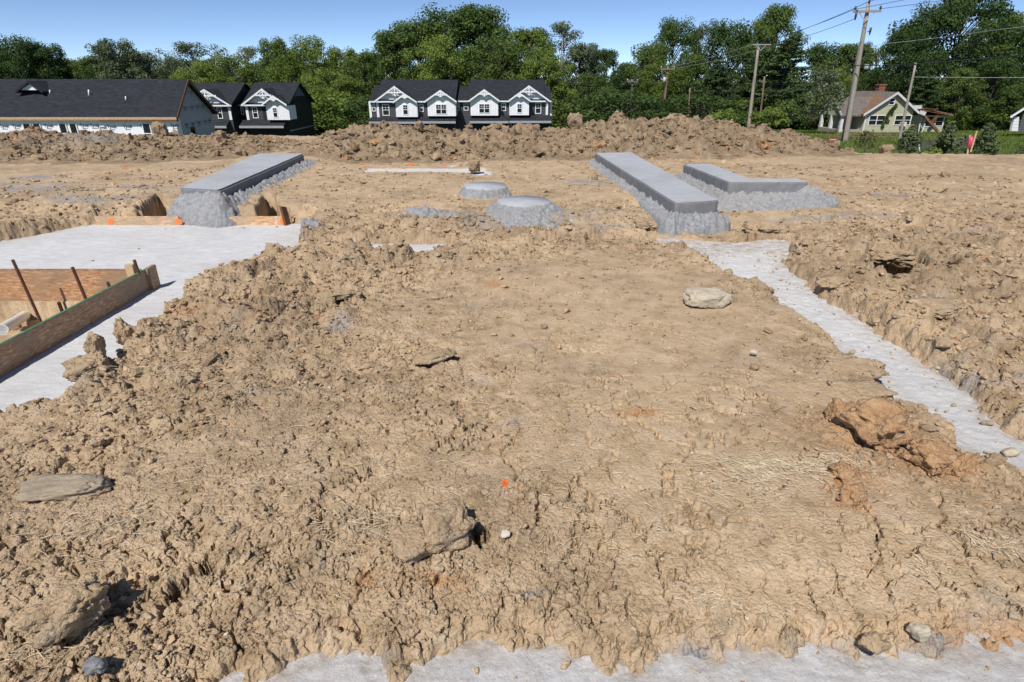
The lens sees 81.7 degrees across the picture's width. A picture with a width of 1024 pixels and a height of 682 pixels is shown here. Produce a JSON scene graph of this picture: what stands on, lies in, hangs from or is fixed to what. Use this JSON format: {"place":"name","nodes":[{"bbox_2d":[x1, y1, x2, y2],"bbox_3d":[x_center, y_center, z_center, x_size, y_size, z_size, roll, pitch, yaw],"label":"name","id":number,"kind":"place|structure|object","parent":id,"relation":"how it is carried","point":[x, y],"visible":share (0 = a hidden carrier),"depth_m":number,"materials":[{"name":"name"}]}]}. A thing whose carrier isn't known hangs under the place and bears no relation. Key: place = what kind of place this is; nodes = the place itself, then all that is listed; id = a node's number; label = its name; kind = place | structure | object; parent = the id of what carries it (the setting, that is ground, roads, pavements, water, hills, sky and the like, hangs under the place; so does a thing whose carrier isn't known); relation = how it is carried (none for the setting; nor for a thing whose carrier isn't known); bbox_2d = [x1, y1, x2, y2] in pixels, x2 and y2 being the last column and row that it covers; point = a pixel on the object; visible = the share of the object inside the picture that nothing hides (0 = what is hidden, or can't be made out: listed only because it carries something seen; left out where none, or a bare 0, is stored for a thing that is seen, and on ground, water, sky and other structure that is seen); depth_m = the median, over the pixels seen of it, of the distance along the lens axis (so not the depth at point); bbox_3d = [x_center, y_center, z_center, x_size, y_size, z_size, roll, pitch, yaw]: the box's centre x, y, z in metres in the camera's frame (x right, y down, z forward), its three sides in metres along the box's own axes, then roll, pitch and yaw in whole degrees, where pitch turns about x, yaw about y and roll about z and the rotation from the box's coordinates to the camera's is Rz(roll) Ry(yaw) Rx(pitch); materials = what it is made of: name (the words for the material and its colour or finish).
{"place":"outdoors","nodes":[
{"label":"outdoors","id":0,"kind":"place"},
{"bbox_2d":[193,82,315,135],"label":"row house","id":1,"kind":"structure","parent":0,"point":[274,108],"depth_m":75.55,"materials":[{"name":"grey"}]},
{"bbox_2d":[0,134,1023,681],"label":"ground","id":2,"kind":"structure","parent":0,"point":[334,628],"depth_m":2.90,"materials":[{"name":"soil"}]},
{"bbox_2d":[16,572,110,648],"bbox_3d":[-1.437,0.858,1.903,0.201,0.131,0.242,21,31,39],"label":"clod","id":3,"kind":"object","parent":2,"relation":"on","point":[71,608],"visible":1,"depth_m":1.86,"materials":[{"name":"soil"}]},
{"bbox_2d":[15,473,112,501],"bbox_3d":[-1.897,0.618,2.514,0.364,0.062,0.185,-5,24,-10],"label":"flat stone","id":4,"kind":"object","parent":2,"relation":"on","point":[46,487],"visible":1,"depth_m":2.48,"materials":[{"name":"beige stone"}]},
{"bbox_2d":[60,350,111,381],"bbox_3d":[-2.524,0.154,3.522,0.243,0.145,0.221,-8,25,-18],"label":"soil lump","id":5,"kind":"object","parent":2,"relation":"on","point":[78,366],"visible":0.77,"depth_m":3.47,"materials":[{"name":"brown soil"}]},
{"bbox_2d":[81,656,107,675],"bbox_3d":[-1.249,0.969,1.773,0.065,0.048,0.057,-10,26,-22],"label":"grey stone","id":6,"kind":"object","parent":2,"relation":"on","point":[94,665],"visible":1,"depth_m":1.76,"materials":[{"name":"stone"}]},
{"bbox_2d":[83,331,106,355],"bbox_3d":[-2.528,0.033,3.588,0.113,0.192,0.113,-3,24,-7],"label":"upright clod","id":7,"kind":"object","parent":2,"relation":"on","point":[94,343],"visible":0.81,"depth_m":3.55,"materials":[{"name":"soil"}]},
{"bbox_2d":[0,223,300,411],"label":"concrete footing","id":8,"kind":"object","parent":2,"relation":"on","point":[177,255],"visible":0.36,"depth_m":6.54,"materials":[{"name":"grey concrete"}]},
{"bbox_2d":[0,264,160,377],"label":"wooden form","id":9,"kind":"object","parent":8,"relation":"on","point":[128,283],"visible":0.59,"depth_m":5.26,"materials":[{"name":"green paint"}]},
{"bbox_2d":[94,216,182,224],"bbox_3d":[-5.020,-1.599,7.984,1.174,0.165,0.042,0,24,0],"label":"form board","id":10,"kind":"object","parent":8,"relation":"on","point":[138,220],"visible":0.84,"depth_m":7.95,"materials":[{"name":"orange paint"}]},
{"bbox_2d":[166,153,315,227],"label":"concrete block","id":11,"kind":"structure","parent":8,"relation":"on","point":[215,199],"depth_m":8.45,"materials":[{"name":"grey concrete"}]},
{"bbox_2d":[229,206,290,225],"bbox_3d":[-3.560,-1.666,7.956,1.120,0.310,0.100,0,24,0],"label":"form board","id":12,"kind":"object","parent":8,"relation":"on","point":[283,219],"visible":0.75,"depth_m":7.95,"materials":[{"name":"orange paint"}]},
{"bbox_2d":[62,226,1023,681],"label":"fallen crumbs","id":13,"kind":"object","parent":8,"relation":"on","point":[562,666],"visible":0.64,"depth_m":3.41,"materials":[{"name":"soil"}]},
{"bbox_2d":[389,521,431,565],"bbox_3d":[-0.374,0.746,2.182,0.156,0.084,0.182,-16,28,-32],"label":"clay block","id":14,"kind":"object","parent":2,"relation":"on","point":[409,545],"depth_m":2.14,"materials":[{"name":"soil"}]},
{"bbox_2d":[340,165,492,174],"bbox_3d":[-1.725,-3.140,11.240,2.750,0.231,1.300,0,24,0],"label":"concrete footing","id":15,"kind":"object","parent":2,"relation":"on","point":[483,171],"visible":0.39,"depth_m":11.10,"materials":[{"name":"grey concrete"}]},
{"bbox_2d":[0,111,865,164],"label":"spoil heap","id":16,"kind":"object","parent":2,"relation":"on","point":[529,145],"visible":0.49,"depth_m":13.35,"materials":[{"name":"soil"}]},
{"bbox_2d":[0,110,853,160],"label":"heap clods","id":17,"kind":"object","parent":16,"relation":"on","point":[763,145],"visible":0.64,"depth_m":13.47,"materials":[{"name":"soil"}]},
{"bbox_2d":[410,347,456,364],"bbox_3d":[-0.483,0.098,3.650,0.286,0.056,0.131,-10,26,-22],"label":"soil crust","id":18,"kind":"object","parent":2,"relation":"on","point":[436,356],"visible":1,"depth_m":3.62},
{"bbox_2d":[422,498,476,553],"bbox_3d":[-0.259,0.700,2.235,0.238,0.161,0.188,-11,26,-23],"label":"clay block","id":19,"kind":"object","parent":2,"relation":"on","point":[448,524],"depth_m":2.19,"materials":[{"name":"soil"}]},
{"bbox_2d":[458,182,511,198],"bbox_3d":[-0.391,-2.219,8.766,0.912,0.198,0.912,0,24,0],"label":"round pad","id":20,"kind":"object","parent":2,"relation":"on","point":[486,190],"visible":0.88,"depth_m":8.53,"materials":[{"name":"concrete"}]},
{"bbox_2d":[0,336,1023,681],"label":"loose straw","id":21,"kind":"object","parent":2,"relation":"on","point":[762,480],"visible":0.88,"depth_m":2.35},
{"bbox_2d":[3,158,1023,677],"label":"soil clods","id":22,"kind":"object","parent":2,"relation":"on","point":[869,292],"visible":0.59,"depth_m":4.55,"materials":[{"name":"brown soil"}]},
{"bbox_2d":[484,196,563,230],"bbox_3d":[0.125,-1.634,7.684,1.284,0.342,1.392,0,24,0],"label":"round pad","id":23,"kind":"object","parent":2,"relation":"on","point":[525,211],"visible":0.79,"depth_m":7.46,"materials":[{"name":"concrete"}]},
{"bbox_2d":[219,631,1023,681],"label":"concrete footing","id":24,"kind":"object","parent":2,"relation":"on","point":[491,660],"visible":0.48,"depth_m":1.89,"materials":[{"name":"grey concrete"}]},
{"bbox_2d":[586,152,730,235],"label":"concrete block","id":25,"kind":"structure","parent":2,"relation":"on","point":[671,204],"depth_m":7.81,"materials":[{"name":"grey concrete"}]},
{"bbox_2d":[682,287,732,307],"bbox_3d":[1.519,-0.338,4.585,0.387,0.132,0.242,-5,24,-12],"label":"stone","id":26,"kind":"object","parent":2,"relation":"on","point":[712,297],"visible":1,"depth_m":4.51,"materials":[{"name":"stone"}]},
{"bbox_2d":[673,164,838,211],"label":"concrete block","id":27,"kind":"structure","parent":2,"relation":"on","point":[730,191],"depth_m":8.19,"materials":[{"name":"grey concrete"}]},
{"bbox_2d":[742,220,789,235],"bbox_3d":[3.091,-1.356,7.170,0.548,0.169,0.435,0,24,0],"label":"soil crust","id":28,"kind":"object","parent":2,"relation":"on","point":[765,227],"visible":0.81,"depth_m":7.09},
{"bbox_2d":[823,398,855,424],"bbox_3d":[1.668,0.362,3.001,0.167,0.116,0.154,20,31,37],"label":"clay lump","id":29,"kind":"object","parent":2,"relation":"on","point":[836,405],"visible":0.62,"depth_m":2.99,"materials":[{"name":"soil"}]},
{"bbox_2d":[656,237,1023,469],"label":"concrete footing","id":30,"kind":"object","parent":2,"relation":"on","point":[911,381],"visible":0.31,"depth_m":4.21,"materials":[{"name":"grey concrete"}]},
{"bbox_2d":[836,482,867,505],"bbox_3d":[1.429,0.643,2.470,0.135,0.091,0.087,-11,26,-23],"label":"clay lump","id":31,"kind":"object","parent":2,"relation":"on","point":[854,494],"visible":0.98,"depth_m":2.45,"materials":[{"name":"soil"}]},
{"bbox_2d":[819,357,889,378],"bbox_3d":[2.090,0.167,3.629,0.410,0.091,0.180,4,24,9],"label":"soil crust","id":32,"kind":"object","parent":2,"relation":"on","point":[854,365],"visible":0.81,"depth_m":3.60},
{"bbox_2d":[826,380,897,399],"bbox_3d":[1.967,0.282,3.345,0.338,0.080,0.223,0,24,0],"label":"soil crust","id":33,"kind":"object","parent":2,"relation":"on","point":[863,389],"visible":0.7,"depth_m":3.31},
{"bbox_2d":[834,396,913,452],"bbox_3d":[1.758,0.418,2.862,0.346,0.282,0.312,0,24,0],"label":"clay boulder","id":34,"kind":"object","parent":2,"relation":"on","point":[877,423],"visible":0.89,"depth_m":2.79,"materials":[{"name":"soil"}]},
{"bbox_2d":[858,631,892,654],"bbox_3d":[1.150,0.955,1.876,0.089,0.062,0.067,-4,24,-9],"label":"pointed clod","id":35,"kind":"object","parent":2,"relation":"on","point":[875,642],"visible":1,"depth_m":1.86,"materials":[{"name":"soil"}]},
{"bbox_2d":[867,244,917,268],"bbox_3d":[3.803,-0.869,5.945,0.740,0.184,0.577,0,24,0],"label":"soil crust","id":36,"kind":"object","parent":2,"relation":"on","point":[884,255],"visible":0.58,"depth_m":5.80},
{"bbox_2d":[906,621,930,641],"bbox_3d":[1.324,0.945,1.928,0.058,0.062,0.052,0,24,0],"label":"upright stone","id":37,"kind":"object","parent":2,"relation":"on","point":[920,632],"visible":1,"depth_m":1.91,"materials":[{"name":"stone"}]},
{"bbox_2d":[897,436,960,477],"bbox_3d":[1.923,0.530,2.686,0.239,0.145,0.202,-6,25,-13],"label":"clay lump","id":38,"kind":"object","parent":2,"relation":"on","point":[932,456],"visible":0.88,"depth_m":2.65,"materials":[{"name":"soil"}]},
{"bbox_2d":[909,296,959,318],"bbox_3d":[3.143,-0.248,4.370,0.388,0.112,0.318,0,24,0],"label":"soil crust","id":39,"kind":"object","parent":2,"relation":"on","point":[941,308],"visible":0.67,"depth_m":4.32},
{"bbox_2d":[952,452,978,480],"bbox_3d":[2.015,0.557,2.631,0.124,0.148,0.150,8,25,17],"label":"clay lump","id":40,"kind":"object","parent":2,"relation":"on","point":[968,461],"visible":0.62,"depth_m":2.60,"materials":[{"name":"soil"}]},
{"bbox_2d":[0,0,1023,82],"label":"sky","id":41,"kind":"structure","parent":0,"point":[618,25],"materials":[{"name":"blue"}]},
{"bbox_2d":[366,83,1023,154],"bbox_3d":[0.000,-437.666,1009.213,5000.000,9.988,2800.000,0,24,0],"label":"grass field","id":42,"kind":"structure","parent":0,"point":[797,129],"depth_m":67.75,"materials":[{"name":"green plant"}]},
{"bbox_2d":[0,33,62,78],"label":"tree","id":43,"kind":"object","parent":42,"relation":"on","point":[20,54],"visible":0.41,"depth_m":104.83,"materials":[{"name":"green plant"}]},
{"bbox_2d":[15,41,80,78],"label":"tree","id":44,"kind":"object","parent":42,"relation":"on","point":[48,55],"visible":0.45,"depth_m":109.67,"materials":[{"name":"green plant"}]},
{"bbox_2d":[68,55,107,78],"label":"tree","id":45,"kind":"object","parent":42,"relation":"on","point":[80,69],"visible":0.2,"depth_m":110.35,"materials":[{"name":"green plant"}]},
{"bbox_2d":[0,79,218,135],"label":"unfinished house","id":46,"kind":"structure","parent":42,"relation":"on","point":[185,107],"depth_m":54.52,"materials":[{"name":"grey"}]},
{"bbox_2d":[84,37,156,78],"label":"tree","id":47,"kind":"object","parent":42,"relation":"on","point":[115,65],"visible":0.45,"depth_m":106.36,"materials":[{"name":"green plant"}]},
{"bbox_2d":[117,51,165,78],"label":"tree","id":48,"kind":"object","parent":42,"relation":"on","point":[143,60],"visible":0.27,"depth_m":109.70,"materials":[{"name":"green plant"}]},
{"bbox_2d":[162,41,222,80],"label":"tree","id":49,"kind":"object","parent":42,"relation":"on","point":[183,47],"visible":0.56,"depth_m":114.59,"materials":[{"name":"green plant"}]},
{"bbox_2d":[168,60,229,82],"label":"tree","id":50,"kind":"object","parent":42,"relation":"on","point":[182,74],"visible":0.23,"depth_m":107.13,"materials":[{"name":"green plant"}]},
{"bbox_2d":[197,53,264,87],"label":"tree","id":51,"kind":"object","parent":42,"relation":"on","point":[245,72],"visible":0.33,"depth_m":108.78,"materials":[{"name":"green plant"}]},
{"bbox_2d":[253,36,306,81],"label":"tree","id":52,"kind":"object","parent":42,"relation":"on","point":[270,50],"visible":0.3,"depth_m":106.89,"materials":[{"name":"green plant"}]},
{"bbox_2d":[262,57,315,95],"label":"tree","id":53,"kind":"object","parent":42,"relation":"on","point":[286,69],"visible":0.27,"depth_m":101.55,"materials":[{"name":"green plant"}]},
{"bbox_2d":[269,34,341,92],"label":"tree","id":54,"kind":"object","parent":42,"relation":"on","point":[313,54],"visible":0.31,"depth_m":103.76,"materials":[{"name":"green plant"}]},
{"bbox_2d":[298,67,364,131],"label":"tree","id":55,"kind":"object","parent":42,"relation":"on","point":[342,81],"visible":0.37,"depth_m":97.93,"materials":[{"name":"green plant"}]},
{"bbox_2d":[310,90,368,135],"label":"bush","id":56,"kind":"object","parent":42,"relation":"on","point":[333,97],"visible":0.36,"depth_m":93.03,"materials":[{"name":"green plant"}]},
{"bbox_2d":[313,94,372,128],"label":"bush","id":57,"kind":"object","parent":42,"relation":"on","point":[361,103],"visible":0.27,"depth_m":89.94,"materials":[{"name":"green plant"}]},
{"bbox_2d":[321,45,368,98],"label":"tree","id":58,"kind":"object","parent":42,"relation":"on","point":[343,56],"visible":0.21,"depth_m":105.33,"materials":[{"name":"green plant"}]},
{"bbox_2d":[338,51,393,105],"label":"tree","id":59,"kind":"object","parent":42,"relation":"on","point":[364,63],"visible":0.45,"depth_m":100.15,"materials":[{"name":"green plant"}]},
{"bbox_2d":[359,29,432,92],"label":"tree","id":60,"kind":"object","parent":42,"relation":"on","point":[385,41],"visible":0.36,"depth_m":104.17,"materials":[{"name":"green plant"}]},
{"bbox_2d":[378,16,460,79],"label":"tree","id":61,"kind":"object","parent":42,"relation":"on","point":[422,28],"visible":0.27,"depth_m":104.18,"materials":[{"name":"green plant"}]},
{"bbox_2d":[401,33,469,85],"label":"tree","id":62,"kind":"object","parent":42,"relation":"on","point":[437,52],"visible":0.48,"depth_m":100.87,"materials":[{"name":"green plant"}]},
{"bbox_2d":[400,2,499,80],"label":"tree","id":63,"kind":"object","parent":42,"relation":"on","point":[463,20],"visible":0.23,"depth_m":106.46,"materials":[{"name":"green plant"}]},
{"bbox_2d":[368,80,551,130],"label":"row house","id":64,"kind":"structure","parent":42,"relation":"on","point":[452,104],"depth_m":79.20,"materials":[{"name":"grey"}]},
{"bbox_2d":[441,4,529,79],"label":"tree","id":65,"kind":"object","parent":42,"relation":"on","point":[489,14],"visible":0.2,"depth_m":107.69,"materials":[{"name":"green plant"}]},
{"bbox_2d":[455,33,537,85],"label":"tree","id":66,"kind":"object","parent":42,"relation":"on","point":[489,72],"visible":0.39,"depth_m":100.21,"materials":[{"name":"green plant"}]},
{"bbox_2d":[490,26,569,101],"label":"tree","id":67,"kind":"object","parent":42,"relation":"on","point":[536,38],"visible":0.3,"depth_m":103.61,"materials":[{"name":"green plant"}]},
{"bbox_2d":[515,46,580,121],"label":"tree","id":68,"kind":"object","parent":42,"relation":"on","point":[555,84],"visible":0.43,"depth_m":98.59,"materials":[{"name":"green plant"}]},
{"bbox_2d":[541,20,597,98],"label":"tree","id":69,"kind":"object","parent":42,"relation":"on","point":[562,28],"visible":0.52,"depth_m":105.35,"materials":[{"name":"green plant"}]},
{"bbox_2d":[550,98,589,127],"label":"bush","id":70,"kind":"object","parent":42,"relation":"on","point":[562,103],"visible":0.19,"depth_m":94.06,"materials":[{"name":"green plant"}]},
{"bbox_2d":[553,41,608,121],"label":"tree","id":71,"kind":"object","parent":42,"relation":"on","point":[582,54],"visible":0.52,"depth_m":101.89,"materials":[{"name":"green plant"}]},
{"bbox_2d":[563,71,616,122],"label":"tree","id":72,"kind":"object","parent":42,"relation":"on","point":[588,83],"visible":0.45,"depth_m":96.26,"materials":[{"name":"green plant"}]},
{"bbox_2d":[590,48,629,103],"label":"tree","id":73,"kind":"object","parent":42,"relation":"on","point":[607,57],"visible":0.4,"depth_m":103.83,"materials":[{"name":"green plant"}]},
{"bbox_2d":[555,89,671,121],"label":"bush","id":74,"kind":"object","parent":42,"relation":"on","point":[614,98],"visible":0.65,"depth_m":91.26,"materials":[{"name":"green plant"}]},
{"bbox_2d":[619,41,674,112],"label":"tree","id":75,"kind":"object","parent":42,"relation":"on","point":[646,57],"visible":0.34,"depth_m":107.20,"materials":[{"name":"green plant"}]},
{"bbox_2d":[617,96,701,120],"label":"bush","id":76,"kind":"object","parent":42,"relation":"on","point":[656,103],"visible":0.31,"depth_m":93.94,"materials":[{"name":"green plant"}]},
{"bbox_2d":[632,61,695,112],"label":"tree","id":77,"kind":"object","parent":42,"relation":"on","point":[656,90],"visible":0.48,"depth_m":101.11,"materials":[{"name":"green plant"}]},
{"bbox_2d":[630,15,706,108],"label":"tree","id":78,"kind":"object","parent":42,"relation":"on","point":[671,33],"visible":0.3,"depth_m":108.75,"materials":[{"name":"green plant"}]},
{"bbox_2d":[664,53,718,108],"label":"tree","id":79,"kind":"object","parent":42,"relation":"on","point":[696,70],"visible":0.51,"depth_m":100.17,"materials":[{"name":"green plant"}]},
{"bbox_2d":[652,93,746,121],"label":"bush","id":80,"kind":"object","parent":42,"relation":"on","point":[694,101],"visible":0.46,"depth_m":93.20,"materials":[{"name":"green plant"}]},
{"bbox_2d":[697,60,746,120],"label":"pine tree","id":81,"kind":"object","parent":42,"relation":"on","point":[714,78],"visible":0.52,"depth_m":98.28,"materials":[{"name":"green plant"}]},
{"bbox_2d":[681,18,772,97],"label":"tree","id":82,"kind":"object","parent":42,"relation":"on","point":[721,34],"visible":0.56,"depth_m":106.77,"materials":[{"name":"green plant"}]},
{"bbox_2d":[731,55,765,115],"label":"pine tree","id":83,"kind":"object","parent":42,"relation":"on","point":[743,92],"visible":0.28,"depth_m":100.07,"materials":[{"name":"green plant"}]},
{"bbox_2d":[749,107,789,126],"bbox_3d":[28.577,-24.733,65.802,3.492,2.518,4.133,0,24,0],"label":"shrub","id":84,"kind":"object","parent":42,"relation":"on","point":[770,114],"visible":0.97,"depth_m":64.84,"materials":[{"name":"green plant"}]},
{"bbox_2d":[736,2,810,94],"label":"tree","id":85,"kind":"object","parent":42,"relation":"on","point":[782,16],"visible":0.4,"depth_m":104.74,"materials":[{"name":"green plant"}]},
{"bbox_2d":[735,33,825,128],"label":"pine tree","id":86,"kind":"object","parent":42,"relation":"on","point":[784,76],"visible":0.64,"depth_m":93.90,"materials":[{"name":"green plant"}]},
{"bbox_2d":[787,66,848,124],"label":"young tree","id":87,"kind":"object","parent":42,"relation":"on","point":[821,89],"visible":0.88,"depth_m":76.30,"materials":[{"name":"green plant"}]},
{"bbox_2d":[789,40,853,100],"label":"tree","id":88,"kind":"object","parent":42,"relation":"on","point":[817,52],"visible":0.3,"depth_m":110.15,"materials":[{"name":"green plant"}]},
{"bbox_2d":[815,42,882,92],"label":"tree","id":89,"kind":"object","parent":42,"relation":"on","point":[845,53],"visible":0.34,"depth_m":107.29,"materials":[{"name":"green plant"}]},
{"bbox_2d":[841,0,881,141],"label":"utility pole","id":90,"kind":"object","parent":42,"relation":"on","point":[847,122],"visible":0.94,"depth_m":49.84,"materials":[{"name":"grey wood"}]},
{"bbox_2d":[818,84,953,132],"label":"old house","id":91,"kind":"structure","parent":42,"relation":"on","point":[881,109],"depth_m":83.04,"materials":[{"name":"beige"}]},
{"bbox_2d":[775,130,1023,154],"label":"meadow grass","id":92,"kind":"structure","parent":42,"relation":"on","point":[1008,135],"depth_m":57.17,"materials":[{"name":"green plant"}]},
{"bbox_2d":[869,25,949,110],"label":"tree","id":93,"kind":"object","parent":42,"relation":"on","point":[896,48],"visible":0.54,"depth_m":91.93,"materials":[{"name":"green plant"}]},
{"bbox_2d":[897,123,922,153],"bbox_3d":[20.326,-10.132,30.454,1.261,2.027,1.188,0,24,0],"label":"cedar","id":94,"kind":"object","parent":42,"relation":"on","point":[909,145],"visible":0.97,"depth_m":30.23,"materials":[{"name":"green plant"}]},
{"bbox_2d":[911,69,946,110],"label":"pine tree","id":95,"kind":"object","parent":42,"relation":"on","point":[928,91],"visible":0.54,"depth_m":89.86,"materials":[{"name":"green plant"}]},
{"bbox_2d":[878,0,986,107],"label":"tree","id":96,"kind":"object","parent":42,"relation":"on","point":[953,10],"visible":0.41,"depth_m":92.61,"materials":[{"name":"green plant"}]},
{"bbox_2d":[932,121,964,153],"bbox_3d":[22.456,-10.170,30.509,1.241,2.281,1.584,0,24,0],"label":"cedar","id":97,"kind":"object","parent":42,"relation":"on","point":[946,138],"visible":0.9,"depth_m":30.14,"materials":[{"name":"green plant"}]},
{"bbox_2d":[888,0,1023,106],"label":"tree","id":98,"kind":"object","parent":42,"relation":"on","point":[994,10],"visible":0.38,"depth_m":92.45,"materials":[{"name":"green plant"}]},
{"bbox_2d":[934,67,988,128],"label":"tree","id":99,"kind":"object","parent":42,"relation":"on","point":[959,83],"visible":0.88,"depth_m":90.59,"materials":[{"name":"green plant"}]},
{"bbox_2d":[937,98,1020,129],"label":"bush","id":100,"kind":"object","parent":42,"relation":"on","point":[993,115],"visible":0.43,"depth_m":91.28,"materials":[{"name":"green plant"}]},
{"bbox_2d":[939,57,1023,129],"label":"tree","id":101,"kind":"object","parent":42,"relation":"on","point":[999,67],"visible":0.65,"depth_m":90.18,"materials":[{"name":"green plant"}]},
{"bbox_2d":[963,121,1000,154],"bbox_3d":[22.754,-9.496,28.607,1.476,2.125,1.135,15,28,31],"label":"cedar","id":102,"kind":"object","parent":42,"relation":"on","point":[985,140],"visible":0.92,"depth_m":28.29,"materials":[{"name":"green plant"}]},
{"bbox_2d":[956,15,1023,98],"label":"tree","id":103,"kind":"object","parent":42,"relation":"on","point":[1007,47],"visible":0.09,"depth_m":101.99,"materials":[{"name":"green plant"}]},
{"bbox_2d":[979,84,1023,130],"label":"tree","id":104,"kind":"object","parent":42,"relation":"on","point":[1000,102],"visible":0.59,"depth_m":89.69,"materials":[{"name":"green plant"}]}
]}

